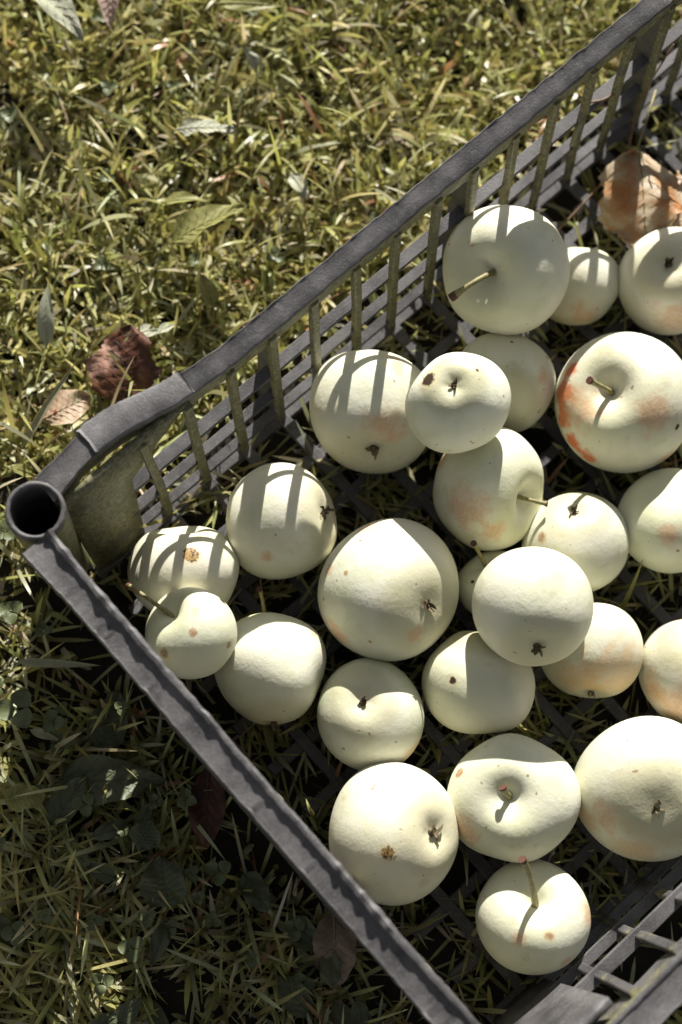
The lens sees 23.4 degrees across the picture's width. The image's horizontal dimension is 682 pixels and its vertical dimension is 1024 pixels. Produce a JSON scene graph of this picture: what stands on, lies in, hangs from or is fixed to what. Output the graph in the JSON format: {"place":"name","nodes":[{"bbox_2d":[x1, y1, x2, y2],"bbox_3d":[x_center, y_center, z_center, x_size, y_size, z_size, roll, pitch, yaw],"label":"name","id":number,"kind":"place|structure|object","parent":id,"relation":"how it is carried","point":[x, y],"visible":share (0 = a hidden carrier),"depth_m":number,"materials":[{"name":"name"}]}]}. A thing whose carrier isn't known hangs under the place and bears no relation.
{"place":"outdoors","nodes":[
{"label":"outdoors","id":0,"kind":"place"},
{"bbox_2d":[0,0,681,1023],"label":"ground","id":1,"kind":"structure","parent":0,"point":[538,440],"depth_m":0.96,"materials":[{"name":"plant"}]},
{"bbox_2d":[0,520,14,539],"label":"clover","id":2,"kind":"object","parent":1,"relation":"on","point":[9,535],"visible":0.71,"depth_m":0.95,"materials":[{"name":"green plant"}]},
{"bbox_2d":[1,108,16,123],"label":"clover","id":3,"kind":"object","parent":1,"relation":"on","point":[9,119],"visible":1,"depth_m":1.01,"materials":[{"name":"green plant"}]},
{"bbox_2d":[0,601,22,624],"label":"clover","id":4,"kind":"object","parent":1,"relation":"on","point":[11,618],"visible":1,"depth_m":0.94,"materials":[{"name":"green plant"}]},
{"bbox_2d":[0,920,24,946],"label":"clover","id":5,"kind":"object","parent":1,"relation":"on","point":[6,933],"visible":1,"depth_m":0.91,"materials":[{"name":"green plant"}]},
{"bbox_2d":[0,689,31,727],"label":"clover","id":6,"kind":"object","parent":1,"relation":"on","point":[20,698],"visible":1,"depth_m":0.92,"materials":[{"name":"green plant"}]},
{"bbox_2d":[4,464,36,476],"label":"weed leaf","id":7,"kind":"object","parent":1,"relation":"on","point":[24,470],"visible":1,"depth_m":0.96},
{"bbox_2d":[35,620,51,636],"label":"clover","id":8,"kind":"object","parent":1,"relation":"on","point":[42,625],"visible":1,"depth_m":0.94,"materials":[{"name":"green plant"}]},
{"bbox_2d":[37,906,52,923],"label":"clover","id":9,"kind":"object","parent":1,"relation":"on","point":[41,916],"visible":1,"depth_m":0.90,"materials":[{"name":"green plant"}]},
{"bbox_2d":[21,363,75,448],"bbox_3d":[-0.171,-0.061,0.962,0.005,0.024,0.059,35,78,5],"label":"weed leaf","id":10,"kind":"object","parent":1,"relation":"on","point":[41,414],"visible":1,"depth_m":0.96,"materials":[{"name":"plant"}]},
{"bbox_2d":[42,709,65,732],"bbox_3d":[-0.163,0.121,0.939,0.013,0.033,0.013,-41,82,-11],"label":"clover","id":11,"kind":"object","parent":1,"relation":"on","point":[52,716],"visible":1,"depth_m":0.93,"materials":[{"name":"green plant"}]},
{"bbox_2d":[35,0,83,42],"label":"weed leaf","id":12,"kind":"object","parent":1,"relation":"on","point":[63,13],"visible":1,"depth_m":1.00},
{"bbox_2d":[50,731,72,754],"bbox_3d":[-0.161,0.132,0.944,0.014,0.020,0.013,-41,82,-11],"label":"clover","id":13,"kind":"object","parent":1,"relation":"on","point":[57,735],"visible":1,"depth_m":0.94,"materials":[{"name":"green plant"}]},
{"bbox_2d":[54,701,68,715],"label":"clover","id":14,"kind":"object","parent":1,"relation":"on","point":[57,708],"visible":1,"depth_m":0.94,"materials":[{"name":"green plant"}]},
{"bbox_2d":[42,389,90,424],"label":"dry leaf","id":15,"kind":"object","parent":1,"relation":"on","point":[68,407],"visible":1,"depth_m":0.97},
{"bbox_2d":[71,793,93,816],"bbox_3d":[-0.143,0.166,0.934,0.013,0.026,0.013,-41,82,-11],"label":"clover","id":16,"kind":"object","parent":1,"relation":"on","point":[77,803],"visible":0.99,"depth_m":0.92,"materials":[{"name":"green plant"}]},
{"bbox_2d":[75,853,89,865],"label":"clover","id":17,"kind":"object","parent":1,"relation":"on","point":[85,862],"visible":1,"depth_m":0.92,"materials":[{"name":"green plant"}]},
{"bbox_2d":[86,911,104,930],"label":"clover","id":18,"kind":"object","parent":1,"relation":"on","point":[99,920],"visible":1,"depth_m":0.91,"materials":[{"name":"green plant"}]},
{"bbox_2d":[92,8,105,23],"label":"clover","id":19,"kind":"object","parent":1,"relation":"on","point":[95,17],"visible":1,"depth_m":1.03,"materials":[{"name":"green plant"}]},
{"bbox_2d":[93,255,110,269],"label":"clover","id":20,"kind":"object","parent":1,"relation":"on","point":[101,259],"visible":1,"depth_m":0.99,"materials":[{"name":"green plant"}]},
{"bbox_2d":[87,863,116,883],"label":"weed leaf","id":21,"kind":"object","parent":1,"relation":"on","point":[106,875],"visible":1,"depth_m":0.92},
{"bbox_2d":[91,973,113,995],"bbox_3d":[-0.132,0.259,0.913,0.012,0.027,0.012,-41,82,-11],"label":"clover","id":22,"kind":"object","parent":1,"relation":"on","point":[106,980],"visible":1,"depth_m":0.90,"materials":[{"name":"green plant"}]},
{"bbox_2d":[100,169,114,183],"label":"clover","id":23,"kind":"object","parent":1,"relation":"on","point":[103,178],"visible":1,"depth_m":1.01,"materials":[{"name":"green plant"}]},
{"bbox_2d":[87,690,127,753],"bbox_3d":[-0.132,0.120,0.943,0.032,0.013,0.026,-41,82,-11],"label":"dock leaf","id":24,"kind":"object","parent":1,"relation":"on","point":[102,735],"visible":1,"depth_m":0.94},
{"bbox_2d":[98,0,118,28],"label":"dry leaf","id":25,"kind":"object","parent":1,"relation":"on","point":[108,8],"visible":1,"depth_m":1.02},
{"bbox_2d":[101,80,117,97],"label":"clover","id":26,"kind":"object","parent":1,"relation":"on","point":[107,86],"visible":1,"depth_m":1.02,"materials":[{"name":"green plant"}]},
{"bbox_2d":[114,702,128,715],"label":"clover","id":27,"kind":"object","parent":1,"relation":"on","point":[123,705],"visible":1,"depth_m":0.93,"materials":[{"name":"green plant"}]},
{"bbox_2d":[82,324,162,402],"bbox_3d":[-0.131,-0.087,0.982,0.043,0.025,0.045,-22,79,-8],"label":"dry leaf","id":28,"kind":"object","parent":1,"relation":"on","point":[144,371],"visible":0.91,"depth_m":0.98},
{"bbox_2d":[107,997,141,1023],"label":"weed leaf","id":29,"kind":"object","parent":1,"relation":"on","point":[126,1012],"visible":1,"depth_m":0.90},
{"bbox_2d":[117,936,142,962],"bbox_3d":[-0.114,0.241,0.913,0.014,0.035,0.014,-41,82,-11],"label":"clover","id":30,"kind":"object","parent":1,"relation":"on","point":[124,948],"visible":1,"depth_m":0.90,"materials":[{"name":"green plant"}]},
{"bbox_2d":[122,265,142,275],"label":"weed leaf","id":31,"kind":"object","parent":1,"relation":"on","point":[128,270],"visible":1,"depth_m":1.00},
{"bbox_2d":[133,801,153,825],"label":"weed leaf","id":32,"kind":"object","parent":1,"relation":"on","point":[145,814],"visible":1,"depth_m":0.93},
{"bbox_2d":[129,819,159,850],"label":"dock leaf","id":33,"kind":"object","parent":1,"relation":"on","point":[144,835],"visible":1,"depth_m":0.92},
{"bbox_2d":[138,908,155,927],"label":"clover","id":34,"kind":"object","parent":1,"relation":"on","point":[143,915],"visible":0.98,"depth_m":0.90,"materials":[{"name":"green plant"}]},
{"bbox_2d":[137,324,158,336],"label":"weed leaf","id":35,"kind":"object","parent":1,"relation":"on","point":[148,330],"visible":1,"depth_m":0.99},
{"bbox_2d":[149,793,163,808],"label":"clover","id":36,"kind":"object","parent":1,"relation":"on","point":[154,798],"visible":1,"depth_m":0.93,"materials":[{"name":"green plant"}]},
{"bbox_2d":[147,1000,168,1023],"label":"weed leaf","id":37,"kind":"object","parent":1,"relation":"on","point":[161,1018],"visible":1,"depth_m":0.91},
{"bbox_2d":[149,917,170,964],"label":"weed leaf","id":38,"kind":"object","parent":1,"relation":"on","point":[160,939],"visible":1,"depth_m":0.90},
{"bbox_2d":[140,855,186,908],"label":"dock leaf","id":39,"kind":"object","parent":1,"relation":"on","point":[157,875],"visible":1,"depth_m":0.91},
{"bbox_2d":[156,323,176,334],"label":"weed leaf","id":40,"kind":"object","parent":1,"relation":"on","point":[165,327],"visible":1,"depth_m":0.98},
{"bbox_2d":[163,918,176,935],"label":"clover","id":41,"kind":"object","parent":1,"relation":"on","point":[172,922],"visible":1,"depth_m":0.91,"materials":[{"name":"green plant"}]},
{"bbox_2d":[166,80,180,93],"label":"clover","id":42,"kind":"object","parent":1,"relation":"on","point":[169,84],"visible":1,"depth_m":1.03,"materials":[{"name":"green plant"}]},
{"bbox_2d":[176,787,196,807],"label":"clover","id":43,"kind":"object","parent":1,"relation":"on","point":[185,792],"visible":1,"depth_m":0.92,"materials":[{"name":"green plant"}]},
{"bbox_2d":[182,865,198,882],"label":"clover","id":44,"kind":"object","parent":1,"relation":"on","point":[194,870],"visible":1,"depth_m":0.92,"materials":[{"name":"green plant"}]},
{"bbox_2d":[188,252,202,265],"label":"clover","id":45,"kind":"object","parent":1,"relation":"on","point":[192,255],"visible":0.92,"depth_m":1.00,"materials":[{"name":"green plant"}]},
{"bbox_2d":[190,888,204,905],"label":"clover","id":46,"kind":"object","parent":1,"relation":"on","point":[199,895],"visible":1,"depth_m":0.91,"materials":[{"name":"green plant"}]},
{"bbox_2d":[0,572,407,1023],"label":"shade grass","id":47,"kind":"structure","parent":1,"relation":"on","point":[277,960],"depth_m":0.92,"materials":[{"name":"plant"}]},
{"bbox_2d":[0,914,13,946],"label":"weed leaf","id":48,"kind":"object","parent":47,"relation":"on","point":[5,921],"visible":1,"depth_m":0.92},
{"bbox_2d":[4,783,46,812],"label":"dock leaf","id":49,"kind":"object","parent":47,"relation":"on","point":[16,803],"visible":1,"depth_m":0.92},
{"bbox_2d":[29,728,58,739],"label":"leaf","id":50,"kind":"object","parent":47,"relation":"on","point":[39,733],"visible":1,"depth_m":0.93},
{"bbox_2d":[12,658,100,667],"bbox_3d":[-0.161,0.086,0.930,0.051,0.003,0.005,3,77,-2],"label":"dry straw","id":51,"kind":"object","parent":47,"relation":"on","point":[43,662],"visible":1,"depth_m":0.93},
{"bbox_2d":[45,776,88,825],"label":"weed leaf","id":52,"kind":"object","parent":47,"relation":"on","point":[59,804],"visible":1,"depth_m":0.93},
{"bbox_2d":[88,1010,118,1023],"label":"weed leaf","id":53,"kind":"object","parent":47,"relation":"on","point":[101,1018],"visible":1,"depth_m":0.90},
{"bbox_2d":[54,754,167,805],"bbox_3d":[-0.130,0.150,0.931,0.064,0.017,0.029,-10,78,-5],"label":"dock leaf","id":54,"kind":"object","parent":47,"relation":"on","point":[119,780],"visible":1,"depth_m":0.93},
{"bbox_2d":[91,819,130,840],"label":"weed leaf","id":55,"kind":"object","parent":47,"relation":"on","point":[106,831],"visible":1,"depth_m":0.92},
{"bbox_2d":[188,769,225,850],"bbox_3d":[-0.075,0.165,0.929,0.021,0.013,0.050,3,77,-2],"label":"dry leaf","id":56,"kind":"object","parent":47,"relation":"on","point":[206,812],"visible":0.92,"depth_m":0.93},
{"bbox_2d":[312,915,356,987],"bbox_3d":[-0.004,0.243,0.913,0.025,0.012,0.040,-1,77,-3],"label":"dry leaf","id":57,"kind":"object","parent":47,"relation":"on","point":[334,934],"visible":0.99,"depth_m":0.91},
{"bbox_2d":[320,949,340,987],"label":"weed leaf","id":58,"kind":"object","parent":57,"relation":"on","point":[330,972],"visible":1,"depth_m":0.91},
{"bbox_2d":[350,996,371,1023],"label":"weed leaf","id":59,"kind":"object","parent":47,"relation":"on","point":[359,1010],"visible":1,"depth_m":0.91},
{"bbox_2d":[175,117,235,136],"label":"weed leaf","id":60,"kind":"object","parent":1,"relation":"on","point":[188,126],"visible":1,"depth_m":1.01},
{"bbox_2d":[170,203,245,244],"bbox_3d":[-0.082,-0.176,0.986,0.050,0.017,0.020,-33,81,-9],"label":"weed leaf","id":61,"kind":"object","parent":1,"relation":"on","point":[191,226],"visible":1,"depth_m":0.99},
{"bbox_2d":[199,274,218,307],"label":"weed leaf","id":62,"kind":"object","parent":1,"relation":"on","point":[209,292],"visible":1,"depth_m":0.99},
{"bbox_2d":[204,911,220,927],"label":"clover","id":63,"kind":"object","parent":1,"relation":"on","point":[212,915],"visible":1,"depth_m":0.91,"materials":[{"name":"green plant"}]},
{"bbox_2d":[205,860,230,885],"bbox_3d":[-0.068,0.201,0.926,0.014,0.034,0.014,-41,82,-11],"label":"clover","id":64,"kind":"object","parent":1,"relation":"on","point":[213,868],"visible":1,"depth_m":0.91,"materials":[{"name":"green plant"}]},
{"bbox_2d":[215,0,283,11],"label":"weed leaf","id":65,"kind":"object","parent":1,"relation":"on","point":[242,5],"visible":1,"depth_m":1.02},
{"bbox_2d":[243,47,263,75],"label":"weed leaf","id":66,"kind":"object","parent":1,"relation":"on","point":[254,60],"visible":1,"depth_m":1.03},
{"bbox_2d":[238,871,270,911],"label":"weed leaf","id":67,"kind":"object","parent":1,"relation":"on","point":[258,898],"visible":1,"depth_m":0.92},
{"bbox_2d":[247,950,261,967],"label":"clover","id":68,"kind":"object","parent":1,"relation":"on","point":[250,962],"visible":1,"depth_m":0.91,"materials":[{"name":"green plant"}]},
{"bbox_2d":[266,246,283,261],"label":"clover","id":69,"kind":"object","parent":1,"relation":"on","point":[274,250],"visible":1,"depth_m":1.01,"materials":[{"name":"green plant"}]},
{"bbox_2d":[283,919,304,941],"bbox_3d":[-0.026,0.233,0.925,0.012,0.025,0.013,-41,82,-11],"label":"clover","id":70,"kind":"object","parent":1,"relation":"on","point":[289,926],"visible":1,"depth_m":0.91,"materials":[{"name":"green plant"}]},
{"bbox_2d":[277,974,313,1019],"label":"weed leaf","id":71,"kind":"object","parent":1,"relation":"on","point":[296,1008],"visible":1,"depth_m":0.91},
{"bbox_2d":[288,172,308,199],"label":"weed leaf","id":72,"kind":"object","parent":1,"relation":"on","point":[294,180],"visible":1,"depth_m":1.01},
{"bbox_2d":[288,914,315,953],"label":"weed leaf","id":73,"kind":"object","parent":1,"relation":"on","point":[305,941],"visible":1,"depth_m":0.92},
{"bbox_2d":[293,972,314,995],"bbox_3d":[-0.023,0.263,0.921,0.013,0.019,0.013,-41,82,-11],"label":"clover","id":74,"kind":"object","parent":1,"relation":"on","point":[309,984],"visible":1,"depth_m":0.91,"materials":[{"name":"green plant"}]},
{"bbox_2d":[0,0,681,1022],"bbox_3d":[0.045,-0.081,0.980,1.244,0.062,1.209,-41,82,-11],"label":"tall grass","id":75,"kind":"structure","parent":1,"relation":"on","point":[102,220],"depth_m":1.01,"materials":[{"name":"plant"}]},
{"bbox_2d":[36,285,54,349],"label":"weed leaf","id":76,"kind":"object","parent":75,"relation":"on","point":[45,321],"visible":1,"depth_m":0.98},
{"bbox_2d":[161,191,208,204],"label":"weed leaf","id":77,"kind":"object","parent":75,"relation":"on","point":[179,197],"visible":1,"depth_m":1.00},
{"bbox_2d":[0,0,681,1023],"bbox_3d":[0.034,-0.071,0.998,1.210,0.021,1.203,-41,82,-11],"label":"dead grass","id":78,"kind":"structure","parent":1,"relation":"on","point":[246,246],"depth_m":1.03,"materials":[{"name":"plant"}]},
{"bbox_2d":[332,999,349,1023],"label":"weed leaf","id":79,"kind":"object","parent":1,"relation":"on","point":[337,1006],"visible":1,"depth_m":0.92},
{"bbox_2d":[5,0,681,1023],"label":"fruit crate","id":80,"kind":"object","parent":1,"relation":"on","point":[63,524],"visible":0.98,"depth_m":0.91,"materials":[{"name":"plastic"}]},
{"bbox_2d":[127,526,238,610],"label":"apple","id":81,"kind":"object","parent":80,"relation":"in","point":[162,563],"visible":0.69,"depth_m":0.91,"materials":[{"name":"food"}]},
{"bbox_2d":[125,583,236,678],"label":"apple","id":82,"kind":"object","parent":81,"relation":"on","point":[190,632],"visible":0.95,"depth_m":0.88,"materials":[{"name":"beige plant"}]},
{"bbox_2d":[214,586,325,730],"bbox_3d":[-0.040,0.086,0.927,0.064,0.064,0.063,37,78,5],"label":"apple","id":83,"kind":"object","parent":80,"relation":"in","point":[271,671],"visible":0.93,"depth_m":0.90,"materials":[{"name":"beige plant"}]},
{"bbox_2d":[225,462,336,579],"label":"apple","id":84,"kind":"object","parent":80,"relation":"in","point":[281,521],"visible":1,"depth_m":0.92,"materials":[{"name":"beige plant"}]},
{"bbox_2d":[309,349,425,473],"bbox_3d":[0.018,-0.059,0.960,0.071,0.074,0.075,-41,82,-11],"label":"apple","id":85,"kind":"object","parent":80,"relation":"in","point":[359,422],"visible":0.89,"depth_m":0.93,"materials":[{"name":"food"}]},
{"bbox_2d":[405,352,510,453],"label":"apple","id":86,"kind":"object","parent":85,"relation":"on","point":[457,402],"visible":1,"depth_m":0.90,"materials":[{"name":"food"}]},
{"bbox_2d":[317,658,423,769],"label":"apple","id":87,"kind":"object","parent":80,"relation":"in","point":[370,711],"visible":0.98,"depth_m":0.91,"materials":[{"name":"food"}]},
{"bbox_2d":[318,518,458,660],"bbox_3d":[0.028,0.044,0.931,0.082,0.078,0.077,-41,82,-11],"label":"apple","id":88,"kind":"object","parent":80,"relation":"in","point":[388,589],"visible":1,"depth_m":0.90,"materials":[{"name":"food"}]},
{"bbox_2d":[329,762,458,905],"bbox_3d":[0.028,0.176,0.905,0.075,0.072,0.075,-41,82,-11],"label":"apple","id":89,"kind":"object","parent":80,"relation":"in","point":[393,834],"visible":0.98,"depth_m":0.88,"materials":[{"name":"food"}]},
{"bbox_2d":[421,631,534,740],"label":"apple","id":90,"kind":"object","parent":80,"relation":"in","point":[473,683],"visible":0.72,"depth_m":0.91,"materials":[{"name":"beige plant"}]},
{"bbox_2d":[458,540,506,612],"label":"apple","id":91,"kind":"object","parent":80,"relation":"in","point":[472,569],"visible":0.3,"depth_m":0.94,"materials":[{"name":"beige plant"}]},
{"bbox_2d":[472,547,593,665],"bbox_3d":[0.105,0.051,0.904,0.066,0.066,0.066,-41,82,-11],"label":"apple","id":92,"kind":"object","parent":91,"relation":"on","point":[532,606],"visible":1,"depth_m":0.88,"materials":[{"name":"food"}]},
{"bbox_2d":[433,427,547,550],"bbox_3d":[0.086,-0.014,0.953,0.068,0.068,0.067,-41,82,-11],"label":"apple","id":93,"kind":"object","parent":80,"relation":"in","point":[488,496],"visible":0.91,"depth_m":0.93,"materials":[{"name":"beige plant"}]},
{"bbox_2d":[443,205,569,334],"bbox_3d":[0.096,-0.140,0.959,0.073,0.071,0.074,1,77,-3],"label":"apple","id":94,"kind":"object","parent":80,"relation":"in","point":[506,269],"visible":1,"depth_m":0.94,"materials":[{"name":"beige plant"}]},
{"bbox_2d":[462,333,555,431],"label":"apple","id":95,"kind":"object","parent":80,"relation":"in","point":[524,365],"visible":0.52,"depth_m":0.95,"materials":[{"name":"food"}]},
{"bbox_2d":[447,733,580,862],"bbox_3d":[0.094,0.158,0.909,0.072,0.059,0.069,-41,82,-11],"label":"apple","id":96,"kind":"object","parent":80,"relation":"in","point":[514,797],"visible":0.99,"depth_m":0.89,"materials":[{"name":"beige plant"}]},
{"bbox_2d":[475,855,590,974],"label":"apple","id":97,"kind":"object","parent":80,"relation":"in","point":[533,917],"visible":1,"depth_m":0.88,"materials":[{"name":"beige plant"}]},
{"bbox_2d":[521,492,629,591],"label":"apple","id":98,"kind":"object","parent":80,"relation":"in","point":[587,534],"visible":0.74,"depth_m":0.93,"materials":[{"name":"food"}]},
{"bbox_2d":[550,247,618,325],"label":"apple","id":99,"kind":"object","parent":80,"relation":"in","point":[591,294],"visible":0.76,"depth_m":0.98,"materials":[{"name":"food"}]},
{"bbox_2d":[542,603,643,697],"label":"apple","id":100,"kind":"object","parent":80,"relation":"in","point":[604,659],"visible":0.77,"depth_m":0.92,"materials":[{"name":"food"}]},
{"bbox_2d":[557,44,673,230],"bbox_3d":[0.165,-0.218,0.996,0.012,0.066,0.124,34,78,5],"label":"twig","id":101,"kind":"object","parent":80,"relation":"in","point":[599,186],"visible":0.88,"depth_m":1.02,"materials":[{"name":"wood"}]},
{"bbox_2d":[554,332,681,472],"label":"apple","id":102,"kind":"object","parent":80,"relation":"in","point":[618,402],"visible":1,"depth_m":0.94,"materials":[{"name":"beige plant"}]},
{"bbox_2d":[574,716,681,861],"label":"apple","id":103,"kind":"object","parent":80,"relation":"in","point":[628,773],"visible":0.98,"depth_m":0.89,"materials":[{"name":"food"}]},
{"bbox_2d":[597,90,681,247],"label":"dry leaf","id":104,"kind":"object","parent":80,"relation":"in","point":[638,200],"visible":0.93,"depth_m":1.00,"materials":[{"name":"brown plant"}]},
{"bbox_2d":[617,468,681,573],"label":"apple","id":105,"kind":"object","parent":80,"relation":"in","point":[649,508],"visible":0.93,"depth_m":0.94,"materials":[{"name":"food"}]},
{"bbox_2d":[618,227,681,334],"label":"apple","id":106,"kind":"object","parent":80,"relation":"in","point":[650,280],"visible":1,"depth_m":0.97,"materials":[{"name":"food"}]},
{"bbox_2d":[638,619,681,723],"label":"apple","id":107,"kind":"object","parent":80,"relation":"in","point":[660,676],"visible":0.91,"depth_m":0.92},
{"bbox_2d":[665,170,681,226],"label":"dry leaf","id":108,"kind":"object","parent":80,"relation":"in","point":[677,194],"visible":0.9,"depth_m":1.01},
{"bbox_2d":[362,83,380,95],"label":"weed leaf","id":109,"kind":"object","parent":1,"relation":"on","point":[374,86],"visible":1,"depth_m":1.03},
{"bbox_2d":[80,85,681,1023],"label":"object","id":110,"kind":"structure","parent":1,"relation":"on","point":[600,871],"depth_m":0.97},
{"bbox_2d":[460,840,467,883],"bbox_3d":[0.069,0.196,0.927,0.004,0.046,0.028,10,77,-1],"label":"grass blade","id":111,"kind":"object","parent":1,"relation":"on","point":[465,851],"depth_m":0.92,"materials":[{"name":"plant"}]},
{"bbox_2d":[619,559,642,610],"bbox_3d":[0.168,0.047,0.964,0.003,0.050,0.030,17,77,1],"label":"grass blade","id":112,"kind":"object","parent":1,"relation":"on","point":[626,599],"depth_m":0.96,"materials":[{"name":"green plant"}]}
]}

